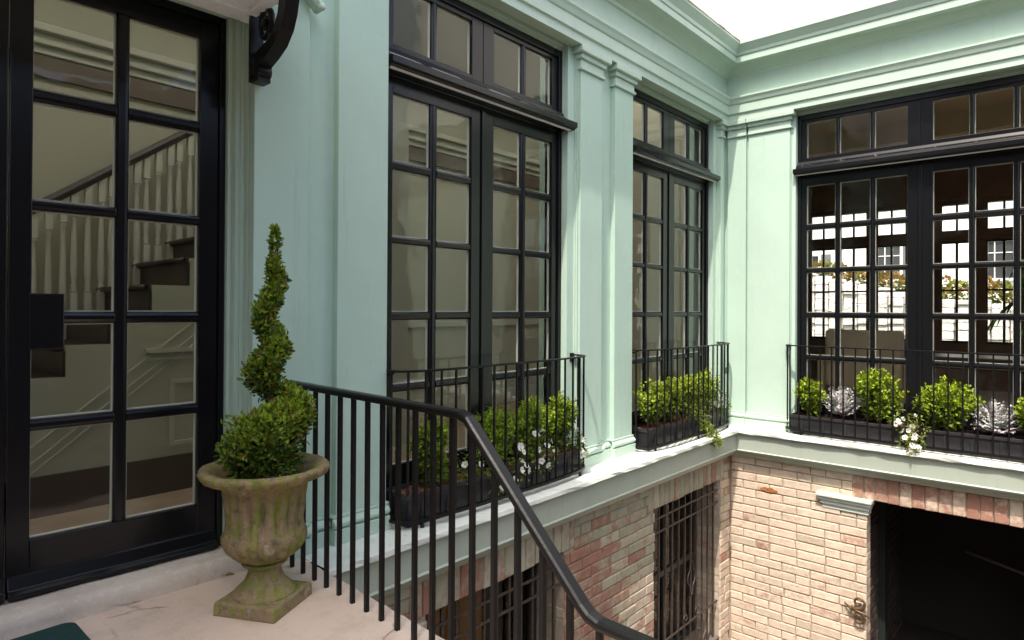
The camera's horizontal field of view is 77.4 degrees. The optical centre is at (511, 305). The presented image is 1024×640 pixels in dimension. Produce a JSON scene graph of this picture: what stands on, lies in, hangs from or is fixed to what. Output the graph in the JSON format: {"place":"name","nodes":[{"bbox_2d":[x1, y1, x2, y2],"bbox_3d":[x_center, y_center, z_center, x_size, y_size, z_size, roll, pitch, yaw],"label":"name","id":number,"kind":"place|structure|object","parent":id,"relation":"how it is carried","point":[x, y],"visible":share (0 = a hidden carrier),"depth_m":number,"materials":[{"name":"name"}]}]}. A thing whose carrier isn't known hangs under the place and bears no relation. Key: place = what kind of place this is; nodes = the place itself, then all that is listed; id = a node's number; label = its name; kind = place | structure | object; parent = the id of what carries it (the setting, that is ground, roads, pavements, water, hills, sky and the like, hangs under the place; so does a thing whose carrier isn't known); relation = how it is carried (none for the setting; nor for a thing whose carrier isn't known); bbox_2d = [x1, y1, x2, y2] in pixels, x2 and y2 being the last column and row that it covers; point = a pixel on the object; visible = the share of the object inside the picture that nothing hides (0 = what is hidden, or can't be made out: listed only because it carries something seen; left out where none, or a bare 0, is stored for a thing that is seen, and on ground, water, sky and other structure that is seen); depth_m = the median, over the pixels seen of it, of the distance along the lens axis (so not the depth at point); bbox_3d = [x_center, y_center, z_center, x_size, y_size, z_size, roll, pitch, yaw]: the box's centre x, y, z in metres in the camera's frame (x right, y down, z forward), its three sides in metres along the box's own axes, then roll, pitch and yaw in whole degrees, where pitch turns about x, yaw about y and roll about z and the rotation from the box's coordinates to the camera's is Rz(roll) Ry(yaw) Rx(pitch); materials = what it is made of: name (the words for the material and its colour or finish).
{"place":"outdoors","nodes":[
{"label":"outdoors","id":0,"kind":"place"},
{"bbox_2d":[813,201,1012,311],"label":"white house","id":1,"kind":"structure","parent":0,"point":[995,251],"depth_m":21.74,"materials":[{"name":"white paint"}]},
{"bbox_2d":[813,254,820,285],"bbox_3d":[11.422,-1.253,24.595,0.880,1.410,0.100,0,0,42],"label":"window","id":2,"kind":"structure","parent":1,"relation":"in","point":[816,257],"depth_m":24.42,"materials":[{"name":"white paint"}]},
{"bbox_2d":[879,247,902,281],"bbox_3d":[13.439,-1.552,22.800,0.880,1.410,0.100,0,0,42],"label":"window","id":3,"kind":"structure","parent":1,"relation":"in","point":[884,253],"depth_m":22.79,"materials":[{"name":"grey glass"}]},
{"bbox_2d":[988,241,1012,280],"bbox_3d":[15.790,-1.500,20.704,0.880,1.410,0.100,0,0,42],"label":"window","id":4,"kind":"structure","parent":1,"relation":"in","point":[995,249],"depth_m":20.73,"materials":[{"name":"grey glass"}]},
{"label":"garden ground","id":5,"kind":"structure","parent":0,"visible":0},
{"bbox_2d":[812,273,1012,341],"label":"garden wall","id":6,"kind":"structure","parent":5,"relation":"on","point":[948,331],"depth_m":15.81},
{"bbox_2d":[813,259,1012,311],"bbox_3d":[11.104,-0.348,15.207,15.210,3.352,1.129,0,0,42],"label":"hedge","id":7,"kind":"object","parent":6,"relation":"on","point":[900,278],"visible":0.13,"depth_m":15.61,"materials":[{"name":"green plant"}]},
{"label":"ground","id":8,"kind":"structure","parent":0,"visible":0},
{"bbox_2d":[73,558,444,639],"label":"landing","id":9,"kind":"object","parent":8,"relation":"on","point":[320,612],"visible":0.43,"depth_m":2.81,"materials":[{"name":"stone"}]},
{"bbox_2d":[11,622,89,639],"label":"doormat","id":10,"kind":"object","parent":9,"relation":"on","point":[69,631],"visible":1,"depth_m":2.65,"materials":[{"name":"teal fabric"}]},
{"bbox_2d":[196,452,329,623],"bbox_3d":[-1.147,1.064,2.970,0.583,0.650,0.582,0,0,42],"label":"garden urn","id":11,"kind":"object","parent":9,"relation":"on","point":[263,536],"visible":0.9,"depth_m":2.84,"materials":[{"name":"stone"}]},
{"bbox_2d":[212,223,317,478],"bbox_3d":[-1.147,0.216,2.949,0.468,1.204,0.455,0,0,42],"label":"spiral topiary","id":12,"kind":"object","parent":11,"relation":"on","point":[272,429],"visible":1,"depth_m":2.90,"materials":[{"name":"green plant"}]},
{"bbox_2d":[0,0,1023,639],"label":"house","id":13,"kind":"structure","parent":8,"relation":"on","point":[604,186],"depth_m":5.89,"materials":[{"name":"green paint"}]},
{"bbox_2d":[0,0,8,603],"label":"door","id":14,"kind":"structure","parent":13,"relation":"in","point":[4,4],"depth_m":2.77,"materials":[{"name":"black paint"}]},
{"bbox_2d":[4,0,218,601],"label":"door","id":15,"kind":"structure","parent":13,"relation":"in","point":[45,562],"depth_m":3.09,"materials":[{"name":"black paint"}]},
{"bbox_2d":[30,121,408,518],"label":"staircase","id":16,"kind":"structure","parent":13,"relation":"on","point":[69,469],"depth_m":4.50,"materials":[{"name":"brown wood"}]},
{"bbox_2d":[310,562,536,639],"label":"basement window","id":17,"kind":"structure","parent":13,"relation":"in","point":[502,585],"depth_m":5.36,"materials":[{"name":"grey paint"}]},
{"bbox_2d":[386,0,578,487],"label":"window","id":18,"kind":"structure","parent":13,"relation":"in","point":[473,95],"depth_m":4.81,"materials":[{"name":"black paint"}]},
{"bbox_2d":[386,445,584,527],"bbox_3d":[-0.110,1.296,4.740,0.253,0.213,1.902,0,0,42],"label":"planting trough","id":19,"kind":"object","parent":13,"relation":"on","point":[462,493],"visible":0.43,"depth_m":4.44,"materials":[{"name":"plastic"}]},
{"bbox_2d":[406,415,448,486],"bbox_3d":[-0.531,0.976,4.261,0.308,0.517,0.369,0,0,42],"label":"boxwood shrub","id":20,"kind":"object","parent":19,"relation":"on","point":[421,452],"visible":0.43,"depth_m":4.22,"materials":[{"name":"green plant"}]},
{"bbox_2d":[448,448,517,495],"bbox_3d":[-0.201,1.173,4.524,0.272,0.408,0.611,0,0,42],"label":"petunia","id":21,"kind":"object","parent":19,"relation":"in","point":[464,464],"visible":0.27,"depth_m":4.46,"materials":[{"name":"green plant"}]},
{"bbox_2d":[476,404,515,464],"bbox_3d":[-0.111,0.979,4.721,0.312,0.489,0.449,0,0,42],"label":"boxwood shrub","id":22,"kind":"object","parent":19,"relation":"on","point":[499,437],"visible":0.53,"depth_m":4.69,"materials":[{"name":"green plant"}]},
{"bbox_2d":[507,396,551,459],"bbox_3d":[0.122,0.969,5.001,0.412,0.511,0.297,0,0,-26],"label":"boxwood shrub","id":23,"kind":"object","parent":19,"relation":"on","point":[522,419],"visible":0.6,"depth_m":4.94,"materials":[{"name":"green plant"}]},
{"bbox_2d":[507,429,559,486],"bbox_3d":[0.150,1.141,4.914,0.271,0.418,0.593,0,0,42],"label":"petunia","id":24,"kind":"object","parent":19,"relation":"in","point":[521,451],"visible":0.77,"depth_m":4.87,"materials":[{"name":"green plant"}]},
{"bbox_2d":[542,390,581,451],"bbox_3d":[0.408,0.964,5.314,0.309,0.528,0.384,0,0,42],"label":"boxwood shrub","id":25,"kind":"object","parent":19,"relation":"on","point":[560,424],"visible":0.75,"depth_m":5.24,"materials":[{"name":"green plant"}]},
{"bbox_2d":[554,427,590,463],"bbox_3d":[0.477,1.145,5.300,0.245,0.358,0.362,0,0,42],"label":"petunia","id":26,"kind":"object","parent":19,"relation":"in","point":[582,451],"visible":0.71,"depth_m":5.30,"materials":[{"name":"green plant"}]},
{"bbox_2d":[386,353,585,527],"bbox_3d":[-0.053,0.905,4.700,0.267,1.001,2.030,0,0,42],"label":"balcony railing","id":27,"kind":"object","parent":13,"relation":"on","point":[481,502],"visible":0.91,"depth_m":4.53,"materials":[{"name":"black metal"}]},
{"bbox_2d":[632,82,720,424],"bbox_3d":[1.738,-0.443,7.044,0.320,3.740,2.017,0,0,42],"label":"window","id":28,"kind":"structure","parent":13,"relation":"in","point":[662,163],"depth_m":7.02,"materials":[{"name":"black paint"}]},
{"bbox_2d":[632,407,728,450],"bbox_3d":[1.853,1.318,6.942,0.253,0.213,1.862,0,0,42],"label":"planting trough","id":29,"kind":"object","parent":13,"relation":"on","point":[641,434],"visible":0.45,"depth_m":6.56,"materials":[{"name":"plastic"}]},
{"bbox_2d":[632,379,669,426],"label":"boxwood shrub","id":30,"kind":"object","parent":29,"relation":"on","point":[642,404],"visible":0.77,"depth_m":6.38,"materials":[{"name":"green plant"}]},
{"bbox_2d":[660,377,684,421],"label":"boxwood shrub","id":31,"kind":"object","parent":29,"relation":"in","point":[674,390],"visible":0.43,"depth_m":6.66,"materials":[{"name":"green plant"}]},
{"bbox_2d":[675,374,702,417],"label":"boxwood shrub","id":32,"kind":"object","parent":29,"relation":"in","point":[690,389],"visible":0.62,"depth_m":6.95,"materials":[{"name":"green plant"}]},
{"bbox_2d":[684,400,723,449],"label":"trailing vine","id":33,"kind":"object","parent":29,"relation":"in","point":[716,434],"visible":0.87,"depth_m":6.90,"materials":[{"name":"green plant"}]},
{"bbox_2d":[695,367,719,408],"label":"boxwood shrub","id":34,"kind":"object","parent":29,"relation":"on","point":[706,384],"visible":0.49,"depth_m":7.30,"materials":[{"name":"green plant"}]},
{"bbox_2d":[701,390,731,417],"bbox_3d":[2.329,1.145,7.354,0.263,0.353,0.709,0,0,42],"label":"petunia","id":35,"kind":"object","parent":29,"relation":"in","point":[710,401],"visible":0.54,"depth_m":7.40,"materials":[{"name":"green plant"}]},
{"bbox_2d":[632,342,729,451],"bbox_3d":[1.907,0.927,6.898,0.267,1.001,2.030,0,0,42],"label":"balcony railing","id":36,"kind":"object","parent":13,"relation":"on","point":[688,436],"visible":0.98,"depth_m":6.63,"materials":[{"name":"black metal"}]},
{"bbox_2d":[653,491,718,639],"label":"basement window","id":37,"kind":"structure","parent":13,"relation":"in","point":[668,562],"depth_m":7.95,"materials":[{"name":"grey paint"}]},
{"bbox_2d":[844,597,871,623],"bbox_3d":[3.607,3.170,6.656,0.276,0.275,0.076,0,0,42],"label":"shutter hook","id":38,"kind":"object","parent":13,"relation":"attached to","point":[857,610],"visible":1,"depth_m":6.62,"materials":[{"name":"brown metal"}]},
{"bbox_2d":[817,329,905,409],"bbox_3d":[4.888,0.853,8.730,1.120,1.040,0.850,0,0,42],"label":"sofa","id":39,"kind":"object","parent":13,"relation":"on","point":[884,339],"visible":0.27,"depth_m":8.43,"materials":[{"name":"beige fabric"}]},
{"bbox_2d":[785,344,1023,459],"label":"balcony railing","id":40,"kind":"object","parent":13,"relation":"on","point":[896,443],"visible":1,"depth_m":6.41,"materials":[{"name":"black metal"}]},
{"bbox_2d":[789,412,1023,462],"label":"planting trough","id":41,"kind":"object","parent":13,"relation":"on","point":[1000,443],"visible":0.7,"depth_m":6.34,"materials":[{"name":"plastic"}]},
{"bbox_2d":[791,376,827,416],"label":"boxwood shrub","id":42,"kind":"object","parent":41,"relation":"on","point":[814,394],"visible":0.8,"depth_m":7.07,"materials":[{"name":"green plant"}]},
{"bbox_2d":[822,386,859,415],"bbox_3d":[3.556,1.022,6.896,0.375,0.322,0.275,0,0,42],"label":"dusty miller","id":43,"kind":"object","parent":41,"relation":"in","point":[837,403],"visible":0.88,"depth_m":6.85,"materials":[{"name":"silver plant"}]},
{"bbox_2d":[853,367,909,423],"bbox_3d":[3.842,0.946,6.648,0.510,0.616,0.362,0,0,42],"label":"boxwood shrub","id":44,"kind":"object","parent":41,"relation":"in","point":[873,394],"visible":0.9,"depth_m":6.63,"materials":[{"name":"green plant"}]},
{"bbox_2d":[887,412,931,457],"bbox_3d":[3.942,1.285,6.354,0.402,0.408,0.336,0,0,42],"label":"petunia","id":45,"kind":"object","parent":41,"relation":"in","point":[913,445],"visible":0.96,"depth_m":6.30,"materials":[{"name":"white plant"}]},
{"bbox_2d":[911,375,985,431],"bbox_3d":[4.269,0.972,6.266,0.608,0.578,0.364,0,0,42],"label":"boxwood shrub","id":46,"kind":"object","parent":41,"relation":"in","point":[955,405],"visible":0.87,"depth_m":6.21,"materials":[{"name":"green plant"}]},
{"bbox_2d":[971,399,1020,433],"bbox_3d":[4.550,1.033,6.010,0.387,0.340,0.282,0,0,42],"label":"dusty miller","id":47,"kind":"object","parent":41,"relation":"in","point":[985,424],"visible":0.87,"depth_m":5.97,"materials":[{"name":"silver plant"}]},
{"bbox_2d":[1013,396,1023,430],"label":"boxwood shrub","id":48,"kind":"object","parent":41,"relation":"on","point":[1020,410],"visible":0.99,"depth_m":5.87,"materials":[{"name":"green plant"}]},
{"bbox_2d":[790,68,1023,435],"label":"window","id":49,"kind":"structure","parent":13,"relation":"in","point":[922,155],"depth_m":6.57,"materials":[{"name":"black paint"}]},
{"bbox_2d":[935,353,1023,400],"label":"table","id":50,"kind":"object","parent":13,"relation":"on","point":[982,358],"visible":0.13,"depth_m":7.40,"materials":[{"name":"brown wood"}]},
{"bbox_2d":[965,550,1023,574],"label":"handrail","id":51,"kind":"object","parent":13,"relation":"attached to","point":[996,563],"visible":1,"depth_m":7.04,"materials":[{"name":"brown metal"}]},
{"bbox_2d":[986,257,1023,340],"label":"potted palm","id":52,"kind":"object","parent":13,"relation":"on","point":[1007,308],"visible":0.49,"depth_m":6.94,"materials":[{"name":"green plant"}]},
{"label":"steps","id":53,"kind":"structure","parent":8,"relation":"on","visible":0},
{"bbox_2d":[289,380,657,639],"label":"stair railing","id":54,"kind":"object","parent":53,"relation":"on","point":[601,625],"visible":0.96,"depth_m":2.57,"materials":[{"name":"black metal"}]}
]}

